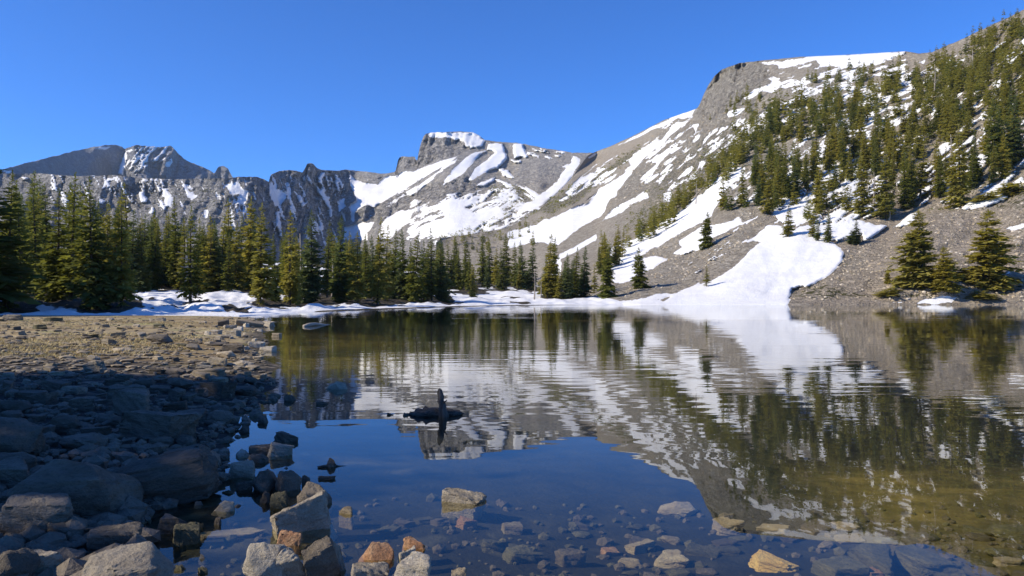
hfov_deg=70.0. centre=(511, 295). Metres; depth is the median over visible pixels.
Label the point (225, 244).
conifer
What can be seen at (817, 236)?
conifer
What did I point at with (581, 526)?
rock
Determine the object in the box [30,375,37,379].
rock
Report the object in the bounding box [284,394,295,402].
rock
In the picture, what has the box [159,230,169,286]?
conifer
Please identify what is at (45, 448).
rock
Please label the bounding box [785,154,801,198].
conifer
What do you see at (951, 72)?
distant forest
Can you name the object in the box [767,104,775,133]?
conifer
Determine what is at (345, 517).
rock
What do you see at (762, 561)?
rock
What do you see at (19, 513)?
boulder
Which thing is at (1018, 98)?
conifer
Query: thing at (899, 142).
conifer
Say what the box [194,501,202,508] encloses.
rock
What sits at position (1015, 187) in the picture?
shrub
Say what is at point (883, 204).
conifer
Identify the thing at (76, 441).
boulder
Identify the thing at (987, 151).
conifer
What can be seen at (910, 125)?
conifer
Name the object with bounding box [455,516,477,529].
rock
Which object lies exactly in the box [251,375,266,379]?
rock
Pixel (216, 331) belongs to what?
rock
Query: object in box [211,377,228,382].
rock
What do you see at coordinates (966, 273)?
shrub
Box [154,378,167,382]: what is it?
rock
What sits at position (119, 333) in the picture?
rock
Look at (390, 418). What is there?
rock
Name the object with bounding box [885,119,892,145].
conifer
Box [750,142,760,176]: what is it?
conifer
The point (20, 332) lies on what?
rock
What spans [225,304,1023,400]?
water
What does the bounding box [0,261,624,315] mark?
snow bank
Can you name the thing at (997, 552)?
rock
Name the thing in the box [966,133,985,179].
conifer
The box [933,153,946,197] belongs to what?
conifer
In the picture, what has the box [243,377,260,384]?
rock
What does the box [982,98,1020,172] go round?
conifer
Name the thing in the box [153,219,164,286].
conifer
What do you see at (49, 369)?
rock
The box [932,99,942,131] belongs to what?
conifer
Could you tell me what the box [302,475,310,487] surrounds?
rock
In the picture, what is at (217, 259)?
conifer
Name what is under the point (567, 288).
conifer
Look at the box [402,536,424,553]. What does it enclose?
rock
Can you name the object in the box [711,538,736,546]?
rock
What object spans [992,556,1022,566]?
rock
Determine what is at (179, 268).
conifer
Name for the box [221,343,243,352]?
rock
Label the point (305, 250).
conifer
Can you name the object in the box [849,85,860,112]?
conifer
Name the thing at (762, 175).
conifer
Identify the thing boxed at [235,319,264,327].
rock
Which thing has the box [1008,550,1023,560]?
rock
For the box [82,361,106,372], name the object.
rock
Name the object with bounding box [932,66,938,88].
dead tree
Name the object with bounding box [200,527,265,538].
rock
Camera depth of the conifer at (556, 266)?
175.73 m
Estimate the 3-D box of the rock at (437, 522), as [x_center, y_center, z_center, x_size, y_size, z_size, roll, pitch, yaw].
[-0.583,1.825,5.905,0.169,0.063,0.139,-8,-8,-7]
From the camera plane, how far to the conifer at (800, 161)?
285.94 m
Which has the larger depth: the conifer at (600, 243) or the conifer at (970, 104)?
the conifer at (970, 104)
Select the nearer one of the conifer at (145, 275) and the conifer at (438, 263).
the conifer at (145, 275)
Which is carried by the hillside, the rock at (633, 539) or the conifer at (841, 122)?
the conifer at (841, 122)
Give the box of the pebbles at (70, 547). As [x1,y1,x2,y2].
[0,369,280,575]
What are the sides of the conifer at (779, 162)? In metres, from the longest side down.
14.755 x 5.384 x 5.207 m
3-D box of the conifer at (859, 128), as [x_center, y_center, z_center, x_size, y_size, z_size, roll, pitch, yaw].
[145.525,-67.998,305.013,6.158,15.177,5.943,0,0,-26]
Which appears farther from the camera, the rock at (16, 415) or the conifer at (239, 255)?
the conifer at (239, 255)
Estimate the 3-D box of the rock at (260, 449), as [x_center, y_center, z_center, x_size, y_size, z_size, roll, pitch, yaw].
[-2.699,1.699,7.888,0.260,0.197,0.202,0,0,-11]
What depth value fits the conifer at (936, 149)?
259.26 m
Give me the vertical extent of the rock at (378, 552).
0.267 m
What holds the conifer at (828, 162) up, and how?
on the hillside
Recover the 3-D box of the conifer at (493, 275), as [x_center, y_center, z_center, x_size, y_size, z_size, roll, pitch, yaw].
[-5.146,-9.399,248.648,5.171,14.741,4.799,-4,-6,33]
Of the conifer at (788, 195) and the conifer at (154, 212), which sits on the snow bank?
the conifer at (154, 212)
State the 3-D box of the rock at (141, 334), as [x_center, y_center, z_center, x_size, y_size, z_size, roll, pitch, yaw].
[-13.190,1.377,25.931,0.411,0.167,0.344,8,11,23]
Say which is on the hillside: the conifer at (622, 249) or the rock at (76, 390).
the conifer at (622, 249)
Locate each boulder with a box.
[0,400,32,412]
[0,410,24,417]
[0,417,45,456]
[0,452,37,470]
[0,456,30,483]
[0,492,73,533]
[2,380,13,388]
[7,459,143,516]
[18,390,47,399]
[40,379,71,391]
[43,414,80,433]
[59,432,106,449]
[68,397,94,410]
[82,541,175,575]
[107,385,147,398]
[110,443,221,503]
[111,388,149,415]
[117,410,202,439]
[146,334,172,343]
[167,377,193,388]
[168,388,185,401]
[200,382,237,397]
[206,410,233,423]
[242,542,288,575]
[251,469,276,494]
[275,470,301,496]
[297,482,332,513]
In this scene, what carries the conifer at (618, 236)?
on the hillside
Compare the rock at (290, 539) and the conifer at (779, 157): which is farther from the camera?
the conifer at (779, 157)
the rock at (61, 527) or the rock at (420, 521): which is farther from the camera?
the rock at (420, 521)
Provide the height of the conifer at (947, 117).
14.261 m
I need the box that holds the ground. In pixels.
[0,315,1023,575]
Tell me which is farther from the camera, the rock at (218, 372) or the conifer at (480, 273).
the conifer at (480, 273)
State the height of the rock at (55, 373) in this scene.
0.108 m
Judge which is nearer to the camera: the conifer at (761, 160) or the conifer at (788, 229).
the conifer at (788, 229)
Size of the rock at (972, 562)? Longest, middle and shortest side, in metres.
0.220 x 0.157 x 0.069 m
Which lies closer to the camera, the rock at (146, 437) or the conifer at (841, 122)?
the rock at (146, 437)
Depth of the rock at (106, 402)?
10.25 m
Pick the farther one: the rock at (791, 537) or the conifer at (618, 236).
the conifer at (618, 236)
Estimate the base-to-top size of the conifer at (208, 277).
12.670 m
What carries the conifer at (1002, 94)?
on the hillside
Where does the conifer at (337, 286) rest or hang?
on the snow bank
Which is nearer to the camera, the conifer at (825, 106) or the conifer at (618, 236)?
the conifer at (618, 236)
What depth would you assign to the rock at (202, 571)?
4.48 m
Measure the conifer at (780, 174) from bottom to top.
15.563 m
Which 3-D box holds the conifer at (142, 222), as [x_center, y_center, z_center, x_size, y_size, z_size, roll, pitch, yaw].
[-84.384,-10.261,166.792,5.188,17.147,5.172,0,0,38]
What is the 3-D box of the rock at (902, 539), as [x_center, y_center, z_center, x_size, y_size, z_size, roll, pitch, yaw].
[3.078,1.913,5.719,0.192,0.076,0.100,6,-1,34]
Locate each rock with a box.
[0,372,14,377]
[0,387,10,393]
[0,414,20,417]
[0,548,39,575]
[1,324,10,327]
[2,314,23,320]
[13,330,26,334]
[16,336,26,339]
[21,379,30,384]
[23,414,45,421]
[26,391,57,404]
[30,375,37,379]
[31,548,63,572]
[32,324,47,328]
[41,444,48,451]
[42,424,55,433]
[43,317,63,321]
[43,367,54,371]
[44,363,57,367]
[46,522,89,534]
[47,371,64,375]
[48,350,60,353]
[52,441,58,446]
[56,397,73,404]
[59,407,72,414]
[60,386,87,394]
[62,374,75,377]
[71,380,81,384]
[80,426,111,435]
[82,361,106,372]
[86,355,100,360]
[87,521,142,554]
[93,399,111,405]
[99,324,109,327]
[99,385,108,389]
[101,339,116,344]
[101,416,121,428]
[104,359,121,364]
[105,378,129,384]
[110,332,125,335]
[112,347,131,350]
[113,373,132,378]
[118,427,131,436]
[133,377,154,386]
[137,332,145,336]
[137,434,156,442]
[147,368,165,373]
[148,436,173,445]
[149,385,169,392]
[152,356,163,359]
[154,324,164,327]
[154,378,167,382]
[155,318,165,320]
[157,513,186,537]
[162,400,187,411]
[164,368,186,374]
[172,357,179,361]
[172,522,200,550]
[173,565,186,574]
[175,408,207,423]
[176,434,196,445]
[180,393,196,401]
[186,344,201,349]
[190,368,226,376]
[192,371,209,378]
[192,385,205,395]
[192,396,209,402]
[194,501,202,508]
[196,364,212,367]
[198,436,213,442]
[198,554,207,564]
[198,567,207,575]
[200,523,205,532]
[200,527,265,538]
[203,420,213,425]
[204,342,228,345]
[207,357,226,366]
[209,330,222,333]
[209,404,233,413]
[210,397,218,401]
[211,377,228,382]
[211,500,235,517]
[214,517,221,530]
[216,351,235,357]
[217,319,228,325]
[218,472,225,481]
[221,334,230,338]
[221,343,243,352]
[221,401,234,406]
[223,325,236,328]
[225,330,241,335]
[229,460,254,480]
[233,360,253,365]
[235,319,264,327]
[235,385,260,396]
[236,371,250,376]
[236,449,249,458]
[236,481,252,493]
[238,425,249,434]
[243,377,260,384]
[248,341,264,347]
[248,454,268,465]
[249,444,269,455]
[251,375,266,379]
[253,356,263,358]
[256,382,264,389]
[257,415,268,425]
[259,346,276,351]
[259,491,269,508]
[263,321,274,325]
[267,442,294,459]
[270,490,336,542]
[270,491,290,513]
[272,333,281,336]
[273,431,297,446]
[273,547,305,575]
[277,530,301,554]
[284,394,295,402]
[301,536,340,575]
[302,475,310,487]
[315,401,328,408]
[318,476,335,485]
[325,381,347,393]
[326,458,337,473]
[333,542,346,575]
[338,506,352,529]
[351,561,388,575]
[358,542,393,571]
[377,526,401,535]
[386,413,394,423]
[394,551,430,575]
[396,520,415,527]
[398,545,415,562]
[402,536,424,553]
[403,413,409,424]
[413,516,433,525]
[430,518,450,526]
[441,487,486,520]
[451,567,465,575]
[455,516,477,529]
[481,539,508,552]
[501,521,523,534]
[502,544,536,563]
[554,548,586,567]
[572,531,591,538]
[575,521,591,530]
[600,547,619,556]
[618,557,643,568]
[621,570,642,575]
[624,538,655,554]
[626,524,646,529]
[629,536,651,543]
[643,571,659,575]
[654,549,688,567]
[657,501,697,516]
[661,535,683,544]
[665,568,692,575]
[684,543,719,557]
[696,568,717,574]
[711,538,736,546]
[712,516,744,535]
[717,546,740,555]
[728,535,749,541]
[748,549,799,572]
[756,523,789,534]
[780,531,804,542]
[800,518,836,535]
[810,555,869,575]
[817,540,834,548]
[830,521,862,532]
[833,533,864,543]
[847,542,894,575]
[868,567,883,575]
[873,537,896,544]
[877,529,897,537]
[892,535,918,544]
[893,543,965,575]
[909,532,938,540]
[962,525,988,535]
[965,532,994,541]
[965,558,996,567]
[972,565,1007,575]
[984,524,1023,539]
[984,548,1011,556]
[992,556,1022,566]
[1006,543,1023,549]
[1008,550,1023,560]
[1011,570,1023,575]
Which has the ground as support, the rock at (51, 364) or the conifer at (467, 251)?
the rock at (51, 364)
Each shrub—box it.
[871,287,902,296]
[952,267,969,280]
[964,192,1006,202]
[965,290,1000,299]
[991,183,1023,194]
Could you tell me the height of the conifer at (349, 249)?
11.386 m
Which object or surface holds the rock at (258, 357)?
on the ground
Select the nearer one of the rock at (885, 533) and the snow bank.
the rock at (885, 533)
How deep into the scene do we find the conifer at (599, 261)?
227.49 m
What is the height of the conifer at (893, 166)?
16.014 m
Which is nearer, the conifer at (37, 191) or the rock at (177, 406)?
the rock at (177, 406)
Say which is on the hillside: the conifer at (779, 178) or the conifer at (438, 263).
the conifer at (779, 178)
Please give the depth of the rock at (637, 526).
6.07 m
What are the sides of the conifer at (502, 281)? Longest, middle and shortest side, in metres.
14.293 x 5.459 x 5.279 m
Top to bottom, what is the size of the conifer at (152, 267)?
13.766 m
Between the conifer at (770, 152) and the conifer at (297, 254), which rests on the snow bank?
the conifer at (297, 254)
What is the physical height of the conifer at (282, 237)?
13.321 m
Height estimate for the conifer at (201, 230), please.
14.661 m
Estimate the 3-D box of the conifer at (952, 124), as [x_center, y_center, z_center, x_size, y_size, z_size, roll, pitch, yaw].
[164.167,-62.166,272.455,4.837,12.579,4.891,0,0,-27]
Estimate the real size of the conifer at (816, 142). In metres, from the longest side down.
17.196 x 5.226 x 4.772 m
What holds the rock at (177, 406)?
on the ground
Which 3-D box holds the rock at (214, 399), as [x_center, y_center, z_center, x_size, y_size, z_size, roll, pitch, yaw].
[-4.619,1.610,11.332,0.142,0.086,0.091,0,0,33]
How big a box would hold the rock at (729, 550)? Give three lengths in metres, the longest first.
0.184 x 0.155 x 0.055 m
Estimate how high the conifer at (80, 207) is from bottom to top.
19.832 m
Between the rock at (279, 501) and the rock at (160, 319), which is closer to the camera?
the rock at (279, 501)
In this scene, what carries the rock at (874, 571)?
on the ground
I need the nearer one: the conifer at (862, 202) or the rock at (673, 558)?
the rock at (673, 558)
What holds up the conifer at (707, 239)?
on the hillside
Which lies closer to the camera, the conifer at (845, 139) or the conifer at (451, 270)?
the conifer at (451, 270)
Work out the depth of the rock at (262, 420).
9.79 m
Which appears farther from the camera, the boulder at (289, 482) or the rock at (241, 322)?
the rock at (241, 322)
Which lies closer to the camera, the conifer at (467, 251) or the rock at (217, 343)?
the rock at (217, 343)
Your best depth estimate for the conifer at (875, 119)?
300.26 m
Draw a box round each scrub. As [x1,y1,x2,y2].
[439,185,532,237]
[445,30,1023,298]
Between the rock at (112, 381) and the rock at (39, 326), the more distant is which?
the rock at (39, 326)
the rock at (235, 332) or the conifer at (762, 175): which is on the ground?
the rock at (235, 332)
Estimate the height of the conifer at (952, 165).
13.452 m
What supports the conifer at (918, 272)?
on the hillside
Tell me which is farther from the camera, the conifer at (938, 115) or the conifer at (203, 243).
the conifer at (938, 115)
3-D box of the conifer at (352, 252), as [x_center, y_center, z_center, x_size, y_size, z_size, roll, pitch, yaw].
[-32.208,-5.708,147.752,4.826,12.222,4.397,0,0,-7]
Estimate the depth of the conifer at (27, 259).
95.77 m
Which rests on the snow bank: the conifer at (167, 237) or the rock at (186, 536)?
the conifer at (167, 237)
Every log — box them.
[303,322,329,326]
[408,405,463,419]
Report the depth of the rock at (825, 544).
5.63 m
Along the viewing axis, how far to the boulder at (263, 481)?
6.39 m
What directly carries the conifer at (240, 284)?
on the snow bank
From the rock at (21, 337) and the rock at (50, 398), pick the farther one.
the rock at (21, 337)
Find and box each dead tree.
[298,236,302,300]
[873,174,874,203]
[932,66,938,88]
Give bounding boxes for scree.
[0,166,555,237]
[456,65,1023,301]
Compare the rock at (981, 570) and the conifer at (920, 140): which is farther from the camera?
the conifer at (920, 140)
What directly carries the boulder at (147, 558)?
on the pebbles at (70, 547)
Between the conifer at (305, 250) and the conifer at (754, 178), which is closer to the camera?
the conifer at (305, 250)
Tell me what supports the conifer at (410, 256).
on the snow bank
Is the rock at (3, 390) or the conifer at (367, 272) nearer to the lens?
the rock at (3, 390)
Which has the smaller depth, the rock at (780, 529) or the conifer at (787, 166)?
the rock at (780, 529)
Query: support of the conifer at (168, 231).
on the snow bank
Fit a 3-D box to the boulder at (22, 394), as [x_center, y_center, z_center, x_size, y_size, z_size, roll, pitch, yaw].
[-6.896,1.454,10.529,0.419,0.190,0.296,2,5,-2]
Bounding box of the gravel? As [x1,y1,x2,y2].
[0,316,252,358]
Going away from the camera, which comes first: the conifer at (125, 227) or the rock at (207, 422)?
the rock at (207, 422)
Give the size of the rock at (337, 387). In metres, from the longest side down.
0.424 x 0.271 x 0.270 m
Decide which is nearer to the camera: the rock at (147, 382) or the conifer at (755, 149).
the rock at (147, 382)
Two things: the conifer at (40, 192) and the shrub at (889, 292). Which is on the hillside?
the shrub at (889, 292)
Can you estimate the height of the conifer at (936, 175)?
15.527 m
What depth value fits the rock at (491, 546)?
5.32 m
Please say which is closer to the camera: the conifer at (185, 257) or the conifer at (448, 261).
the conifer at (185, 257)
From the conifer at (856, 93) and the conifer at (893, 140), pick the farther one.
the conifer at (856, 93)
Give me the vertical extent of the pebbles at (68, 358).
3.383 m
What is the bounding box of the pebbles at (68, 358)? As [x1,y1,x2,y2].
[0,316,268,373]
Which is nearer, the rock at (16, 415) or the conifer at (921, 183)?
the rock at (16, 415)
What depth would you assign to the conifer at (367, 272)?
133.31 m
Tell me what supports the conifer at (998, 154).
on the hillside
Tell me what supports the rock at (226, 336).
on the ground
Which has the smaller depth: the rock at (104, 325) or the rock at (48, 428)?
the rock at (48, 428)
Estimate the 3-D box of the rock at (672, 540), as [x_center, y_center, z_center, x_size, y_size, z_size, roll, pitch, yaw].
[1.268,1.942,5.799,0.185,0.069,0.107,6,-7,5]
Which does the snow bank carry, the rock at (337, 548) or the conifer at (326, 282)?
the conifer at (326, 282)
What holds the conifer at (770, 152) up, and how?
on the hillside
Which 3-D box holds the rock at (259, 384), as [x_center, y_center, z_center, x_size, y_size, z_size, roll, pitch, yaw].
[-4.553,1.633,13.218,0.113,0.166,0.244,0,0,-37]
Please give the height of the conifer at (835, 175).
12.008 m
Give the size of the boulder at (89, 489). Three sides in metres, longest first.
0.863 x 0.611 x 0.536 m
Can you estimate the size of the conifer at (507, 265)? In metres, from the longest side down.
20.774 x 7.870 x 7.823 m
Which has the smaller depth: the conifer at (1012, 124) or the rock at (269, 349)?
the rock at (269, 349)
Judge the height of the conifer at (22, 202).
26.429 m
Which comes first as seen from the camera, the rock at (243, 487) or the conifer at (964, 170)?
the rock at (243, 487)
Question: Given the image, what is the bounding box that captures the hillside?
[436,10,1023,304]
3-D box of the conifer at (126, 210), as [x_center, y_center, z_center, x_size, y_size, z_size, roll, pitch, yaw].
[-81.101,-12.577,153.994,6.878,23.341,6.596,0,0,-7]
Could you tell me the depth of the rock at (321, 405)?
11.44 m
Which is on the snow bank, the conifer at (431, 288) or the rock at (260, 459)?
the conifer at (431, 288)
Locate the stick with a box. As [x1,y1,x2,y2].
[317,465,345,468]
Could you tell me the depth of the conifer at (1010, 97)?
270.22 m
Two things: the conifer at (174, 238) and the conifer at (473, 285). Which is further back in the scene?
the conifer at (473, 285)
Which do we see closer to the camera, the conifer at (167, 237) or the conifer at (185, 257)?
the conifer at (185, 257)
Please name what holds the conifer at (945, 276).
on the hillside
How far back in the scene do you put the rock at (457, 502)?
6.03 m
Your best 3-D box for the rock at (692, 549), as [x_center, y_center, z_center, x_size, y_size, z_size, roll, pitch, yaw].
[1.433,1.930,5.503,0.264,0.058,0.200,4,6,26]
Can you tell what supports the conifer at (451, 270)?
on the snow bank
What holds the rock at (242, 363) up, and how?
on the ground
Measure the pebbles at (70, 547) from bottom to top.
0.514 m
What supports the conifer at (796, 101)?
on the hillside
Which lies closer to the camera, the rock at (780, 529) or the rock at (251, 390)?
the rock at (780, 529)
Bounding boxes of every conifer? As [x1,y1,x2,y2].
[0,169,26,308]
[0,169,45,311]
[7,180,38,293]
[8,182,29,230]
[11,194,28,253]
[22,178,47,295]
[23,171,52,228]
[27,176,51,244]
[29,188,70,301]
[30,184,56,292]
[30,193,52,251]
[48,182,79,272]
[53,172,89,300]
[63,176,120,310]
[71,185,84,241]
[76,192,113,309]
[77,198,94,255]
[92,202,109,258]
[98,204,119,301]
[102,195,143,307]
[103,211,126,286]
[104,202,113,233]
[116,182,135,250]
[117,212,133,264]
[123,209,147,292]
[129,218,140,263]
[134,223,154,292]
[137,213,145,240]
[138,214,153,264]
[143,218,167,289]
[146,219,162,289]
[150,210,162,249]
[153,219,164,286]
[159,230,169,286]
[161,214,172,286]
[161,218,177,285]
[162,213,174,286]
[164,198,187,288]
[170,218,191,286]
[175,205,210,302]
[176,227,188,288]
[177,239,188,280]
[179,217,186,241]
[189,224,203,288]
[191,225,206,288]
[194,218,206,267]
[196,225,216,291]
[198,223,219,292]
[203,226,224,291]
[206,216,221,266]
[209,221,225,273]
[217,232,235,290]
[219,198,235,271]
[219,217,231,266]
[229,223,249,290]
[232,214,246,288]
[240,196,264,289]
[240,230,259,289]
[248,202,284,304]
[268,234,282,301]
[275,230,283,277]
[277,210,306,304]
[278,230,288,294]
[278,234,291,271]
[287,236,303,292]
[291,239,303,304]
[297,209,325,303]
[302,236,315,278]
[320,221,334,296]
[326,215,353,302]
[328,235,336,293]
[341,233,355,299]
[344,232,367,302]
[349,239,360,276]
[360,237,373,295]
[361,234,371,277]
[366,217,390,304]
[366,235,377,294]
[381,225,395,300]
[387,229,398,297]
[392,229,411,301]
[402,231,428,302]
[407,242,416,274]
[417,240,430,301]
[421,228,440,300]
[425,244,433,280]
[432,237,455,302]
[432,245,442,283]
[445,245,454,288]
[447,254,454,288]
[451,237,460,279]
[452,247,465,289]
[461,237,475,281]
[462,252,468,286]
[464,252,472,289]
[468,263,477,296]
[474,236,487,283]
[481,256,492,288]
[484,240,496,283]
[490,249,500,285]
[495,249,509,289]
[501,235,514,284]
[508,243,518,285]
[513,240,530,288]
[516,263,523,289]
[521,241,537,289]
[536,234,561,297]
[542,237,558,296]
[553,268,563,298]
[558,254,575,298]
[571,247,582,296]
[577,247,592,296]
[590,264,598,292]
[595,248,601,274]
[596,250,618,298]
[598,230,604,260]
[599,235,610,266]
[602,232,612,264]
[612,227,622,255]
[612,235,623,264]
[620,228,626,256]
[630,248,651,288]
[651,209,657,235]
[698,211,714,249]
[703,265,710,285]
[717,177,727,209]
[738,165,747,201]
[748,152,760,185]
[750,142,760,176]
[754,174,762,206]
[755,164,766,195]
[756,145,766,180]
[758,172,775,214]
[764,145,770,170]
[764,156,771,192]
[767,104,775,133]
[767,137,774,170]
[767,156,774,184]
[771,158,783,193]
[772,174,780,206]
[773,153,782,182]
[773,161,783,203]
[774,150,782,181]
[780,206,794,236]
[781,157,788,196]
[782,140,788,176]
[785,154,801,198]
[785,165,796,198]
[793,94,799,117]
[793,145,802,176]
[795,113,805,142]
[795,147,802,176]
[801,151,810,190]
[801,152,811,179]
[807,210,815,236]
[808,138,818,173]
[809,143,819,179]
[809,165,829,209]
[813,126,818,157]
[813,220,821,240]
[815,181,824,214]
[818,94,829,122]
[820,131,830,160]
[822,133,836,171]
[822,210,832,242]
[826,122,837,152]
[828,160,840,189]
[832,129,838,159]
[835,126,844,159]
[836,90,843,118]
[837,111,848,146]
[837,125,847,158]
[838,129,847,157]
[838,136,847,169]
[842,113,850,142]
[844,148,855,180]
[844,220,863,244]
[846,119,860,158]
[848,100,858,129]
[848,151,874,216]
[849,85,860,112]
[855,114,866,148]
[856,97,866,124]
[857,132,871,169]
[860,129,870,166]
[865,94,871,121]
[866,147,896,219]
[867,125,875,156]
[869,113,880,145]
[870,134,877,165]
[870,139,881,176]
[871,114,881,146]
[875,125,883,163]
[879,104,890,141]
[882,123,891,152]
[882,209,940,289]
[883,134,892,172]
[883,269,891,283]
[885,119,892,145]
[887,121,896,158]
[887,145,897,185]
[891,127,899,157]
[894,125,905,168]
[896,154,917,209]
[899,103,906,133]
[901,144,915,185]
[902,146,913,183]
[902,155,917,201]
[903,106,916,143]
[908,102,921,134]
[912,145,916,172]
[913,118,924,158]
[913,140,932,199]
[920,100,929,134]
[929,246,965,292]
[930,150,946,197]
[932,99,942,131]
[932,139,943,168]
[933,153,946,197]
[934,94,943,121]
[936,103,947,142]
[939,104,949,130]
[940,126,971,208]
[942,147,950,177]
[945,149,956,184]
[946,114,957,144]
[950,84,958,107]
[957,209,1023,291]
[958,146,968,185]
[964,87,976,116]
[965,149,978,189]
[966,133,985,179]
[968,80,975,101]
[971,150,982,181]
[978,114,993,154]
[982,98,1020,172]
[983,131,990,166]
[986,143,999,183]
[993,104,1004,144]
[996,130,1007,171]
[997,132,1013,178]
[999,71,1007,100]
[999,80,1009,111]
[1004,95,1023,164]
[1006,88,1018,116]
[1006,104,1023,143]
[1010,79,1016,101]
[1015,82,1022,114]
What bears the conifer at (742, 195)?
on the hillside
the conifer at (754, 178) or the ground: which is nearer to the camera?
the ground
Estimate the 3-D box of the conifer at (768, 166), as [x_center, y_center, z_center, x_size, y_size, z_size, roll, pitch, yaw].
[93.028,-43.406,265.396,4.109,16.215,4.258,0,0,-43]
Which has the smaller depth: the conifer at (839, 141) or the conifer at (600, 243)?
the conifer at (600, 243)
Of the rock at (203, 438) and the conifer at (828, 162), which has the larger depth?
the conifer at (828, 162)
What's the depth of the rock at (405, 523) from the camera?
5.83 m
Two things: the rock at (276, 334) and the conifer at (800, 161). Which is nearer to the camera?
the rock at (276, 334)
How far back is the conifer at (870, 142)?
289.48 m
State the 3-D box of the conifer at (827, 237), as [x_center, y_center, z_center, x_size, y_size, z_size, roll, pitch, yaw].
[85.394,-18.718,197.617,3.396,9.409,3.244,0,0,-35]
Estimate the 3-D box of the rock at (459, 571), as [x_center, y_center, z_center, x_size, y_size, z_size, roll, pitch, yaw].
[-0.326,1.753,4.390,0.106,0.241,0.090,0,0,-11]
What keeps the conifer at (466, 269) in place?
on the snow bank
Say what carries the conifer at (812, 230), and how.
on the hillside
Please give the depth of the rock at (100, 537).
4.73 m
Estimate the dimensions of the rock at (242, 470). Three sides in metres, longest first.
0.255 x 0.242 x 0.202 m
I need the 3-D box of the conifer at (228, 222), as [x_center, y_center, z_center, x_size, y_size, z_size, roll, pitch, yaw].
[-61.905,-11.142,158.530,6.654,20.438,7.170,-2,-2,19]
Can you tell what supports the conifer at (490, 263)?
on the snow bank
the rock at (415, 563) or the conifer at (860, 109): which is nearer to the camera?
the rock at (415, 563)
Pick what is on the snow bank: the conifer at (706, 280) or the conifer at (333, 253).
the conifer at (333, 253)
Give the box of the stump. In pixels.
[437,388,449,431]
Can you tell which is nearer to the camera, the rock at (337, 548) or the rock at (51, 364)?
the rock at (337, 548)
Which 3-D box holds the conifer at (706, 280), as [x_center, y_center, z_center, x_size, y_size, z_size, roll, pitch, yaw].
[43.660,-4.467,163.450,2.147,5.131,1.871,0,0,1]
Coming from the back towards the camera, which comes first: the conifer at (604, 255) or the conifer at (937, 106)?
the conifer at (937, 106)
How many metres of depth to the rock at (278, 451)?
7.75 m
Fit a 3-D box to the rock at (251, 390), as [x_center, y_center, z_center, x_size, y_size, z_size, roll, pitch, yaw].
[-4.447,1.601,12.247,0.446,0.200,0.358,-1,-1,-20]
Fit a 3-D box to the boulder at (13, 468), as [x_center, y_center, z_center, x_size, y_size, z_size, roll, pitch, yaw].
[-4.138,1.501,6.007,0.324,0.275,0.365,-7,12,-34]
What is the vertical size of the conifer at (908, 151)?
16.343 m
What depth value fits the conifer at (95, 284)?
67.91 m
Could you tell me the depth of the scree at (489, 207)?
1087.44 m
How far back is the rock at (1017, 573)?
4.91 m
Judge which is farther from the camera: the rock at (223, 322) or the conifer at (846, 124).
the conifer at (846, 124)
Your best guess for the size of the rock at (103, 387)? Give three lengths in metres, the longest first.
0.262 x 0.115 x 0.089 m
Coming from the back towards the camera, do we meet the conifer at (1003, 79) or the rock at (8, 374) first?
the conifer at (1003, 79)
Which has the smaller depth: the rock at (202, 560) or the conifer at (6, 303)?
the rock at (202, 560)
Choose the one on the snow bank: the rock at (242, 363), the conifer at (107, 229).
the conifer at (107, 229)
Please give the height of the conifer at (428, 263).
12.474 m
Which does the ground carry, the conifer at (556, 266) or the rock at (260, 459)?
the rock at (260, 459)
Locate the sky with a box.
[0,0,1023,181]
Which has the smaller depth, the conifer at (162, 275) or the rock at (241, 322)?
the rock at (241, 322)
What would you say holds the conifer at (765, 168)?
on the hillside
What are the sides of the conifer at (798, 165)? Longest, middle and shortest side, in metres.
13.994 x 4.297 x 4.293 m
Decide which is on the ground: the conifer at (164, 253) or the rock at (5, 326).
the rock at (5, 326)
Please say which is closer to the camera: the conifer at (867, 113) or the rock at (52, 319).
the rock at (52, 319)
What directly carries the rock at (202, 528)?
on the ground
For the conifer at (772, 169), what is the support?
on the hillside
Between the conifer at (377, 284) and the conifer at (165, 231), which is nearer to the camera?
the conifer at (377, 284)
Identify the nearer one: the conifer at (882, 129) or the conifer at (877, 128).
the conifer at (877, 128)
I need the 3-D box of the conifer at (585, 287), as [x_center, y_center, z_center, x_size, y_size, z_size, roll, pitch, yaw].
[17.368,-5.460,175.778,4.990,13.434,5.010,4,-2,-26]
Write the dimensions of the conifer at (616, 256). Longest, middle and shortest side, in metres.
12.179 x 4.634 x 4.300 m
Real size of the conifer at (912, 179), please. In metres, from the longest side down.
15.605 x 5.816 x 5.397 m
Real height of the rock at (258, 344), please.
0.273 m
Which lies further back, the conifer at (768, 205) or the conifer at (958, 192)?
the conifer at (768, 205)
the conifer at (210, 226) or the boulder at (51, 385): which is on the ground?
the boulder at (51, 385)
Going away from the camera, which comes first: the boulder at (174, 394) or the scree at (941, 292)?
the boulder at (174, 394)
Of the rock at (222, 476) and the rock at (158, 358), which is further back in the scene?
the rock at (158, 358)
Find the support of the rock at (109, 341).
on the ground
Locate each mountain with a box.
[0,131,591,268]
[1,145,232,178]
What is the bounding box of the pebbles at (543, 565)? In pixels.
[176,463,1023,575]
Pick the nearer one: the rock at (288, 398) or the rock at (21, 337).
the rock at (288, 398)
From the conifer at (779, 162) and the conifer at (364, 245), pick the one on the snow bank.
the conifer at (364, 245)
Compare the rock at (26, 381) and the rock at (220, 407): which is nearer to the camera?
the rock at (220, 407)
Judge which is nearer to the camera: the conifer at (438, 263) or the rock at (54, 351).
the rock at (54, 351)
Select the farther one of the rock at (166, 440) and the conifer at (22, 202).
the conifer at (22, 202)
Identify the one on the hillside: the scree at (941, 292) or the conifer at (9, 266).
the scree at (941, 292)
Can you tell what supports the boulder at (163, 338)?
on the ground
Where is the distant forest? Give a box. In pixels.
[453,8,1023,266]

